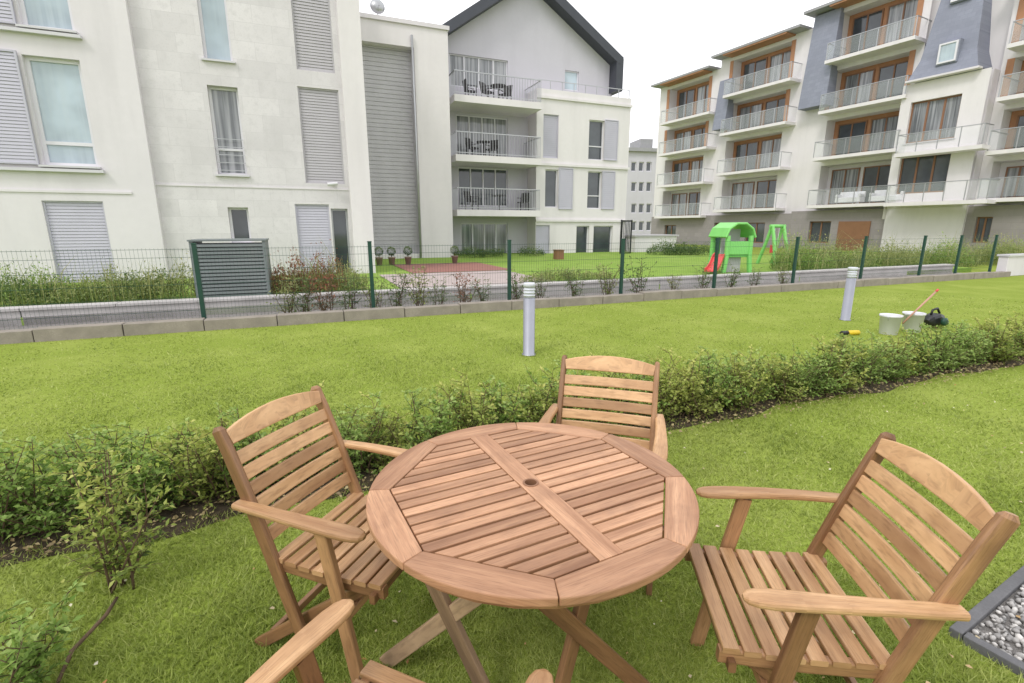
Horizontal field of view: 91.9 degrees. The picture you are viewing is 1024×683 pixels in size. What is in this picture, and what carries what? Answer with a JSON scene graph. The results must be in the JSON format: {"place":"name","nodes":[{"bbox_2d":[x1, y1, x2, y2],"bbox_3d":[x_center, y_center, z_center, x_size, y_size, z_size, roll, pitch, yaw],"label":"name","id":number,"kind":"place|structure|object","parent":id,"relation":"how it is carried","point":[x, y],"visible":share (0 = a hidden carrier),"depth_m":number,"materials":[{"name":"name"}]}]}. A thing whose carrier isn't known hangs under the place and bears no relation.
{"place":"outdoors","nodes":[
{"label":"outdoors","id":0,"kind":"place"},
{"bbox_2d":[394,262,512,272],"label":"terrace","id":1,"kind":"structure","parent":0,"point":[462,266],"depth_m":17.21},
{"bbox_2d":[380,270,556,288],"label":"paving","id":2,"kind":"structure","parent":0,"point":[500,277],"depth_m":13.56,"materials":[{"name":"grey concrete"}]},
{"bbox_2d":[0,273,952,329],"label":"gravel strip","id":3,"kind":"object","parent":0,"point":[235,315],"depth_m":9.42,"materials":[{"name":"grey gravel"}]},
{"bbox_2d":[0,235,998,328],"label":"wire fence","id":4,"kind":"object","parent":3,"relation":"on","point":[196,260],"visible":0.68,"depth_m":9.11,"materials":[{"name":"green metal"}]},
{"bbox_2d":[0,250,970,326],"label":"garden terrain","id":5,"kind":"structure","parent":0,"point":[534,262],"depth_m":17.83,"materials":[{"name":"green plant"}]},
{"bbox_2d":[0,259,63,306],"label":"garden plant","id":6,"kind":"object","parent":5,"relation":"on","point":[4,300],"visible":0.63,"depth_m":8.63,"materials":[{"name":"green plant"}]},
{"bbox_2d":[0,256,82,305],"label":"garden plant","id":7,"kind":"object","parent":5,"relation":"on","point":[38,281],"visible":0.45,"depth_m":9.07,"materials":[{"name":"green plant"}]},
{"bbox_2d":[15,271,110,305],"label":"garden plant","id":8,"kind":"object","parent":5,"relation":"on","point":[57,298],"visible":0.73,"depth_m":8.71,"materials":[{"name":"green plant"}]},
{"bbox_2d":[73,257,159,302],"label":"garden plant","id":9,"kind":"object","parent":5,"relation":"on","point":[112,291],"visible":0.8,"depth_m":9.07,"materials":[{"name":"green plant"}]},
{"bbox_2d":[97,260,184,300],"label":"garden plant","id":10,"kind":"object","parent":5,"relation":"on","point":[157,273],"visible":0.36,"depth_m":9.69,"materials":[{"name":"green plant"}]},
{"bbox_2d":[124,247,195,299],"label":"garden plant","id":11,"kind":"object","parent":5,"relation":"on","point":[167,287],"visible":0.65,"depth_m":9.40,"materials":[{"name":"green plant"}]},
{"bbox_2d":[0,0,375,284],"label":"apartment building","id":12,"kind":"structure","parent":5,"relation":"on","point":[128,126],"depth_m":12.92,"materials":[{"name":"paint"}]},
{"bbox_2d":[15,0,78,34],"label":"window","id":13,"kind":"structure","parent":12,"relation":"in","point":[46,15],"depth_m":11.52,"materials":[{"name":"white glass"}]},
{"bbox_2d":[24,56,101,168],"bbox_3d":[-10.798,-5.455,11.890,1.188,2.466,0.330,-5,14,-22],"label":"window","id":14,"kind":"structure","parent":12,"relation":"in","point":[56,85],"depth_m":11.98,"materials":[{"name":"white glass"}]},
{"bbox_2d":[198,0,235,63],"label":"window","id":15,"kind":"structure","parent":12,"relation":"in","point":[213,13],"depth_m":12.95,"materials":[{"name":"white glass"}]},
{"bbox_2d":[208,87,249,176],"bbox_3d":[-7.690,-5.654,13.415,0.829,2.278,0.330,-5,14,-22],"label":"window","id":16,"kind":"structure","parent":12,"relation":"in","point":[224,102],"depth_m":13.51,"materials":[{"name":"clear glass"}]},
{"bbox_2d":[228,207,251,242],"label":"window","id":17,"kind":"structure","parent":12,"relation":"in","point":[239,217],"depth_m":14.08,"materials":[{"name":"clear glass"}]},
{"bbox_2d":[331,209,350,272],"bbox_3d":[-5.242,-3.040,15.198,0.473,1.991,0.070,-5,14,-22],"label":"glass door","id":18,"kind":"structure","parent":12,"relation":"in","point":[339,218],"depth_m":15.16,"materials":[{"name":"grey glass"}]},
{"bbox_2d":[282,235,355,292],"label":"autumn shrub","id":19,"kind":"object","parent":5,"relation":"on","point":[337,281],"visible":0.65,"depth_m":10.23,"materials":[{"name":"brown plant"}]},
{"bbox_2d":[704,222,756,272],"bbox_3d":[6.633,-2.922,15.432,1.718,1.534,1.247,-3,13,-12],"label":"playhouse","id":20,"kind":"object","parent":5,"relation":"on","point":[724,231],"visible":0.86,"depth_m":15.36,"materials":[{"name":"green plastic"}]},
{"bbox_2d":[360,0,632,258],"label":"gabled apartment building","id":21,"kind":"structure","parent":0,"point":[556,124],"depth_m":24.95,"materials":[{"name":"paint"}]},
{"bbox_2d":[449,54,506,90],"bbox_3d":[-1.659,-13.343,24.659,3.044,1.432,0.070,-5,14,-22],"label":"window","id":22,"kind":"structure","parent":21,"relation":"in","point":[459,62],"depth_m":24.61,"materials":[{"name":"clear glass"}]},
{"bbox_2d":[456,114,506,156],"bbox_3d":[-1.533,-10.485,25.372,2.763,1.905,0.070,-5,14,-22],"label":"window","id":23,"kind":"structure","parent":21,"relation":"in","point":[463,122],"depth_m":25.30,"materials":[{"name":"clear glass"}]},
{"bbox_2d":[458,167,506,206],"bbox_3d":[-1.521,-8.065,25.935,2.721,1.895,0.070,-5,14,-22],"label":"window","id":24,"kind":"structure","parent":21,"relation":"in","point":[467,177],"depth_m":25.93,"materials":[{"name":"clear glass"}]},
{"bbox_2d":[461,223,506,253],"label":"window","id":25,"kind":"structure","parent":21,"relation":"in","point":[481,235],"depth_m":26.52,"materials":[{"name":"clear glass"}]},
{"bbox_2d":[545,169,556,206],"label":"window","id":26,"kind":"structure","parent":21,"relation":"in","point":[550,175],"depth_m":26.29,"materials":[{"name":"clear glass"}]},
{"bbox_2d":[587,171,600,208],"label":"window","id":27,"kind":"structure","parent":21,"relation":"in","point":[594,178],"depth_m":27.27,"materials":[{"name":"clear glass"}]},
{"bbox_2d":[588,120,602,159],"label":"window","id":28,"kind":"structure","parent":21,"relation":"in","point":[595,127],"depth_m":26.69,"materials":[{"name":"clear glass"}]},
{"bbox_2d":[593,226,611,251],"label":"window","id":29,"kind":"structure","parent":21,"relation":"in","point":[602,234],"depth_m":28.11,"materials":[{"name":"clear glass"}]},
{"bbox_2d":[0,244,1023,682],"bbox_3d":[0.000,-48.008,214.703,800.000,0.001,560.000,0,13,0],"label":"lawn","id":30,"kind":"structure","parent":0,"point":[996,290],"depth_m":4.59,"materials":[{"name":"green plant"}]},
{"bbox_2d":[0,580,85,682],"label":"garden shrub","id":31,"kind":"object","parent":30,"relation":"on","point":[21,664],"visible":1,"depth_m":1.62,"materials":[{"name":"green plant"}]},
{"bbox_2d":[47,447,176,594],"bbox_3d":[-1.678,0.751,2.104,0.465,0.637,0.444,10,16,37],"label":"garden shrub","id":32,"kind":"object","parent":30,"relation":"on","point":[110,531],"visible":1,"depth_m":2.08,"materials":[{"name":"green plant"}]},
{"bbox_2d":[187,238,273,297],"bbox_3d":[-5.361,-1.321,9.589,1.257,1.300,1.040,-5,14,-22],"label":"ventilation cabinet","id":33,"kind":"object","parent":30,"relation":"on","point":[216,248],"visible":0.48,"depth_m":9.14,"materials":[{"name":"grey metal"}]},
{"bbox_2d":[212,385,430,682],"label":"garden armchair","id":34,"kind":"object","parent":30,"relation":"on","point":[358,567],"visible":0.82,"depth_m":1.70,"materials":[{"name":"brown wood"}]},
{"bbox_2d":[244,599,553,682],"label":"garden armchair","id":35,"kind":"object","parent":30,"relation":"on","point":[295,653],"visible":1,"depth_m":1.09,"materials":[{"name":"brown wood"}]},
{"bbox_2d":[0,264,954,326],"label":"wall","id":36,"kind":"structure","parent":30,"relation":"on","point":[494,289],"depth_m":9.48,"materials":[{"name":"concrete"}]},
{"bbox_2d":[0,271,1010,344],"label":"kerb","id":37,"kind":"structure","parent":30,"relation":"on","point":[68,332],"depth_m":8.49,"materials":[{"name":"concrete"}]},
{"bbox_2d":[0,347,1023,566],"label":"soil bed","id":38,"kind":"object","parent":30,"relation":"on","point":[187,509],"visible":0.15,"depth_m":2.71,"materials":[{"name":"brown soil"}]},
{"bbox_2d":[0,429,79,543],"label":"hedge shrub","id":39,"kind":"object","parent":38,"relation":"on","point":[41,516],"visible":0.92,"depth_m":2.41,"materials":[{"name":"green plant"}]},
{"bbox_2d":[34,420,146,537],"bbox_3d":[-2.172,0.680,2.583,0.551,0.542,0.472,10,17,38],"label":"hedge shrub","id":40,"kind":"object","parent":38,"relation":"on","point":[60,456],"visible":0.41,"depth_m":2.52,"materials":[{"name":"green plant"}]},
{"bbox_2d":[88,417,212,528],"bbox_3d":[-1.903,0.661,2.662,0.546,0.543,0.461,-12,18,-43],"label":"hedge shrub","id":41,"kind":"object","parent":38,"relation":"on","point":[139,478],"visible":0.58,"depth_m":2.58,"materials":[{"name":"green plant"}]},
{"bbox_2d":[147,411,254,508],"bbox_3d":[-1.707,0.627,2.777,0.581,0.559,0.502,7,15,29],"label":"hedge shrub","id":42,"kind":"object","parent":38,"relation":"on","point":[207,480],"visible":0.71,"depth_m":2.66,"materials":[{"name":"green plant"}]},
{"bbox_2d":[200,402,299,492],"bbox_3d":[-1.482,0.608,2.898,0.562,0.542,0.600,-8,15,-31],"label":"hedge shrub","id":43,"kind":"object","parent":38,"relation":"on","point":[250,439],"visible":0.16,"depth_m":2.83,"materials":[{"name":"green plant"}]},
{"bbox_2d":[263,380,347,486],"bbox_3d":[-1.290,0.579,2.981,0.495,0.574,0.602,6,14,25],"label":"hedge shrub","id":44,"kind":"object","parent":38,"relation":"on","point":[300,416],"visible":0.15,"depth_m":3.00,"materials":[{"name":"green plant"}]},
{"bbox_2d":[297,390,392,478],"bbox_3d":[-1.020,0.585,3.070,0.541,0.522,0.577,9,15,33],"label":"hedge shrub","id":45,"kind":"object","parent":38,"relation":"on","point":[358,461],"visible":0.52,"depth_m":3.03,"materials":[{"name":"green plant"}]},
{"bbox_2d":[344,391,419,471],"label":"hedge shrub","id":46,"kind":"object","parent":38,"relation":"on","point":[382,461],"visible":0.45,"depth_m":3.14,"materials":[{"name":"green plant"}]},
{"bbox_2d":[389,385,467,448],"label":"hedge shrub","id":47,"kind":"object","parent":38,"relation":"on","point":[443,424],"visible":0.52,"depth_m":3.21,"materials":[{"name":"green plant"}]},
{"bbox_2d":[434,368,519,434],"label":"hedge shrub","id":48,"kind":"object","parent":38,"relation":"on","point":[468,418],"visible":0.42,"depth_m":3.35,"materials":[{"name":"green plant"}]},
{"bbox_2d":[468,375,539,427],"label":"hedge shrub","id":49,"kind":"object","parent":38,"relation":"on","point":[501,416],"visible":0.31,"depth_m":3.46,"materials":[{"name":"green plant"}]},
{"bbox_2d":[505,366,583,423],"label":"hedge shrub","id":50,"kind":"object","parent":38,"relation":"on","point":[532,414],"visible":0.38,"depth_m":3.46,"materials":[{"name":"green plant"}]},
{"bbox_2d":[523,359,604,422],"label":"hedge shrub","id":51,"kind":"object","parent":38,"relation":"on","point":[584,373],"visible":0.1,"depth_m":3.66,"materials":[{"name":"green plant"}]},
{"bbox_2d":[633,348,695,424],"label":"hedge shrub","id":52,"kind":"object","parent":38,"relation":"on","point":[664,392],"visible":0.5,"depth_m":3.89,"materials":[{"name":"green plant"}]},
{"bbox_2d":[651,346,734,419],"bbox_3d":[1.456,0.335,3.981,0.685,0.600,0.564,2,13,8],"label":"hedge shrub","id":53,"kind":"object","parent":38,"relation":"on","point":[698,407],"visible":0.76,"depth_m":3.96,"materials":[{"name":"green plant"}]},
{"bbox_2d":[684,345,749,413],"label":"hedge shrub","id":54,"kind":"object","parent":38,"relation":"on","point":[706,362],"visible":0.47,"depth_m":4.11,"materials":[{"name":"green plant"}]},
{"bbox_2d":[715,344,775,411],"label":"hedge shrub","id":55,"kind":"object","parent":38,"relation":"on","point":[745,398],"visible":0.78,"depth_m":4.17,"materials":[{"name":"green plant"}]},
{"bbox_2d":[721,347,782,401],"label":"hedge shrub","id":56,"kind":"object","parent":38,"relation":"on","point":[753,375],"visible":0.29,"depth_m":4.35,"materials":[{"name":"green plant"}]},
{"bbox_2d":[750,352,807,401],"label":"hedge shrub","id":57,"kind":"object","parent":38,"relation":"on","point":[782,377],"visible":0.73,"depth_m":4.36,"materials":[{"name":"green plant"}]},
{"bbox_2d":[771,350,836,397],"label":"hedge shrub","id":58,"kind":"object","parent":38,"relation":"on","point":[804,376],"visible":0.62,"depth_m":4.45,"materials":[{"name":"green plant"}]},
{"bbox_2d":[791,343,856,395],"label":"hedge shrub","id":59,"kind":"object","parent":38,"relation":"on","point":[834,384],"visible":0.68,"depth_m":4.50,"materials":[{"name":"green plant"}]},
{"bbox_2d":[803,330,877,391],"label":"hedge shrub","id":60,"kind":"object","parent":38,"relation":"on","point":[835,373],"visible":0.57,"depth_m":4.62,"materials":[{"name":"green plant"}]},
{"bbox_2d":[827,329,902,385],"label":"hedge shrub","id":61,"kind":"object","parent":38,"relation":"on","point":[866,361],"visible":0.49,"depth_m":4.78,"materials":[{"name":"green plant"}]},
{"bbox_2d":[859,334,918,381],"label":"hedge shrub","id":62,"kind":"object","parent":38,"relation":"on","point":[892,375],"visible":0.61,"depth_m":4.91,"materials":[{"name":"green plant"}]},
{"bbox_2d":[879,327,932,377],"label":"hedge shrub","id":63,"kind":"object","parent":38,"relation":"on","point":[911,363],"visible":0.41,"depth_m":5.08,"materials":[{"name":"green plant"}]},
{"bbox_2d":[887,324,958,375],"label":"hedge shrub","id":64,"kind":"object","parent":38,"relation":"on","point":[936,365],"visible":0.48,"depth_m":5.13,"materials":[{"name":"green plant"}]},
{"bbox_2d":[904,319,977,370],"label":"hedge shrub","id":65,"kind":"object","parent":38,"relation":"on","point":[946,355],"visible":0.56,"depth_m":5.26,"materials":[{"name":"green plant"}]},
{"bbox_2d":[940,324,993,366],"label":"hedge shrub","id":66,"kind":"object","parent":38,"relation":"on","point":[966,361],"visible":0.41,"depth_m":5.37,"materials":[{"name":"green plant"}]},
{"bbox_2d":[969,312,1023,363],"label":"hedge shrub","id":67,"kind":"object","parent":38,"relation":"on","point":[1004,355],"visible":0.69,"depth_m":5.56,"materials":[{"name":"green plant"}]},
{"bbox_2d":[522,282,535,356],"bbox_3d":[0.205,-0.268,5.954,0.170,0.884,0.170,0,13,0],"label":"bollard light","id":68,"kind":"object","parent":30,"relation":"on","point":[529,321],"visible":1,"depth_m":5.90,"materials":[{"name":"metal"}]},
{"bbox_2d":[366,422,698,682],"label":"round table","id":69,"kind":"object","parent":30,"relation":"on","point":[553,522],"visible":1,"depth_m":1.45,"materials":[{"name":"brown wood"}]},
{"bbox_2d":[539,355,667,595],"bbox_3d":[0.406,0.579,2.294,0.576,0.915,0.611,4,14,16],"label":"garden armchair","id":70,"kind":"object","parent":30,"relation":"on","point":[656,435],"visible":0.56,"depth_m":2.42,"materials":[{"name":"brown wood"}]},
{"bbox_2d":[625,139,656,233],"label":"distant building","id":71,"kind":"structure","parent":30,"relation":"on","point":[642,156],"depth_m":75.18,"materials":[{"name":"white paint"}]},
{"bbox_2d":[625,234,678,251],"bbox_3d":[7.886,-5.784,29.364,3.100,1.100,2.180,-5,14,-22],"label":"bin shelter","id":72,"kind":"object","parent":30,"relation":"on","point":[641,240],"visible":0.55,"depth_m":28.27,"materials":[{"name":"beige paint"}]},
{"bbox_2d":[651,24,812,247],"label":"apartment building","id":73,"kind":"structure","parent":30,"relation":"on","point":[729,137],"depth_m":40.07,"materials":[{"name":"white paint"}]},
{"bbox_2d":[730,182,754,208],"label":"window","id":74,"kind":"structure","parent":73,"relation":"in","point":[746,188],"depth_m":40.86,"materials":[{"name":"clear glass"}]},
{"bbox_2d":[734,141,758,170],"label":"window","id":75,"kind":"structure","parent":73,"relation":"in","point":[746,149],"depth_m":40.17,"materials":[{"name":"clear glass"}]},
{"bbox_2d":[738,102,762,129],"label":"window","id":76,"kind":"structure","parent":73,"relation":"in","point":[745,122],"depth_m":39.46,"materials":[{"name":"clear glass"}]},
{"bbox_2d":[742,57,767,89],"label":"window","id":77,"kind":"structure","parent":73,"relation":"in","point":[761,64],"depth_m":38.77,"materials":[{"name":"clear glass"}]},
{"bbox_2d":[754,180,776,207],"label":"window","id":78,"kind":"structure","parent":73,"relation":"in","point":[767,187],"depth_m":39.04,"materials":[{"name":"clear glass"}]},
{"bbox_2d":[758,137,781,168],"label":"window","id":79,"kind":"structure","parent":73,"relation":"in","point":[770,145],"depth_m":38.37,"materials":[{"name":"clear glass"}]},
{"bbox_2d":[763,97,785,124],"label":"window","id":80,"kind":"structure","parent":73,"relation":"in","point":[769,115],"depth_m":37.70,"materials":[{"name":"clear glass"}]},
{"bbox_2d":[768,50,790,82],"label":"window","id":81,"kind":"structure","parent":73,"relation":"in","point":[783,57],"depth_m":37.00,"materials":[{"name":"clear glass"}]},
{"bbox_2d":[762,229,850,270],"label":"meadow plant","id":82,"kind":"object","parent":30,"relation":"on","point":[800,257],"visible":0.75,"depth_m":15.82,"materials":[{"name":"green plant"}]},
{"bbox_2d":[809,233,886,268],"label":"meadow plant","id":83,"kind":"object","parent":30,"relation":"on","point":[844,258],"visible":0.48,"depth_m":16.41,"materials":[{"name":"green plant"}]},
{"bbox_2d":[839,267,857,320],"bbox_3d":[5.596,-0.792,8.223,0.170,0.884,0.170,0,13,0],"label":"bollard light","id":84,"kind":"object","parent":30,"relation":"on","point":[849,291],"visible":1,"depth_m":8.18,"materials":[{"name":"metal"}]},
{"bbox_2d":[684,432,1020,682],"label":"garden armchair","id":85,"kind":"object","parent":30,"relation":"on","point":[793,610],"visible":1,"depth_m":1.35,"materials":[{"name":"brown wood"}]},
{"bbox_2d":[879,313,903,334],"bbox_3d":[5.495,-0.250,7.205,0.292,0.285,0.285,-10,17,-38],"label":"bucket","id":86,"kind":"object","parent":30,"relation":"on","point":[889,323],"visible":0.99,"depth_m":7.13,"materials":[{"name":"white plastic"}]},
{"bbox_2d":[857,230,929,266],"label":"meadow plant","id":87,"kind":"object","parent":30,"relation":"on","point":[895,260],"visible":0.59,"depth_m":17.38,"materials":[{"name":"green plant"}]},
{"bbox_2d":[788,0,1023,254],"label":"apartment building","id":88,"kind":"structure","parent":30,"relation":"on","point":[920,103],"depth_m":28.83,"materials":[{"name":"white paint"}]},
{"bbox_2d":[828,168,860,204],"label":"window","id":89,"kind":"structure","parent":88,"relation":"in","point":[841,178],"depth_m":33.96,"materials":[{"name":"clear glass"}]},
{"bbox_2d":[835,120,867,154],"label":"window","id":90,"kind":"structure","parent":88,"relation":"in","point":[853,144],"depth_m":33.24,"materials":[{"name":"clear glass"}]},
{"bbox_2d":[835,221,870,250],"bbox_3d":[22.332,-6.813,32.508,0.070,2.092,1.946,-7,15,-27],"label":"garage door","id":91,"kind":"structure","parent":88,"relation":"in","point":[853,229],"depth_m":32.44,"materials":[{"name":"brown wood"}]},
{"bbox_2d":[841,69,874,106],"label":"window","id":92,"kind":"structure","parent":88,"relation":"in","point":[860,94],"depth_m":32.56,"materials":[{"name":"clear glass"}]},
{"bbox_2d":[849,8,884,53],"bbox_3d":[22.750,-19.620,31.895,0.070,2.676,1.797,-7,15,-27],"label":"window","id":93,"kind":"structure","parent":88,"relation":"in","point":[872,20],"depth_m":31.81,"materials":[{"name":"clear glass"}]},
{"bbox_2d":[859,165,890,202],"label":"window","id":94,"kind":"structure","parent":88,"relation":"in","point":[875,176],"depth_m":32.27,"materials":[{"name":"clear glass"}]},
{"bbox_2d":[867,115,898,150],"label":"window","id":95,"kind":"structure","parent":88,"relation":"in","point":[887,139],"depth_m":31.59,"materials":[{"name":"clear glass"}]},
{"bbox_2d":[874,60,907,99],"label":"window","id":96,"kind":"structure","parent":88,"relation":"in","point":[895,87],"depth_m":30.89,"materials":[{"name":"clear glass"}]},
{"bbox_2d":[883,0,917,43],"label":"window","id":97,"kind":"structure","parent":88,"relation":"in","point":[906,9],"depth_m":30.15,"materials":[{"name":"clear glass"}]},
{"bbox_2d":[896,154,950,193],"bbox_3d":[23.758,-9.652,28.572,0.070,2.104,2.431,-7,15,-27],"label":"window","id":98,"kind":"structure","parent":88,"relation":"in","point":[934,168],"depth_m":28.57,"materials":[{"name":"grey glass"}]},
{"bbox_2d":[902,94,961,144],"bbox_3d":[23.655,-12.436,27.849,0.330,2.289,2.492,-7,15,-27],"label":"window","id":99,"kind":"structure","parent":88,"relation":"in","point":[939,113],"depth_m":27.90,"materials":[{"name":"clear glass"}]},
{"bbox_2d":[1000,166,1023,197],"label":"window","id":100,"kind":"structure","parent":88,"relation":"in","point":[1016,184],"depth_m":26.50,"materials":[{"name":"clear glass"}]},
{"bbox_2d":[907,230,980,267],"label":"meadow plant","id":101,"kind":"object","parent":30,"relation":"on","point":[951,258],"visible":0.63,"depth_m":18.50,"materials":[{"name":"green plant"}]},
{"bbox_2d":[948,565,1023,678],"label":"edging strip","id":102,"kind":"object","parent":30,"relation":"on","point":[985,607],"visible":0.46,"depth_m":1.90,"materials":[{"name":"grey concrete"}]},
{"bbox_2d":[963,230,1023,265],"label":"meadow plant","id":103,"kind":"object","parent":30,"relation":"on","point":[998,248],"visible":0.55,"depth_m":20.11,"materials":[{"name":"green plant"}]},
{"bbox_2d":[969,584,1023,661],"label":"gravel bed","id":104,"kind":"object","parent":30,"relation":"on","point":[986,629],"depth_m":1.92,"materials":[{"name":"white stone"}]},
{"bbox_2d":[996,253,1023,275],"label":"concrete wall","id":105,"kind":"structure","parent":30,"relation":"on","point":[1013,264],"depth_m":15.74,"materials":[{"name":"concrete"}]},
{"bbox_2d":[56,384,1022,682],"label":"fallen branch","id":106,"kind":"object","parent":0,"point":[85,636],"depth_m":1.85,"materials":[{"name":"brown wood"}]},
{"bbox_2d":[359,0,833,147],"label":"sky","id":107,"kind":"structure","parent":0,"point":[658,41],"materials":[{"name":"white"}]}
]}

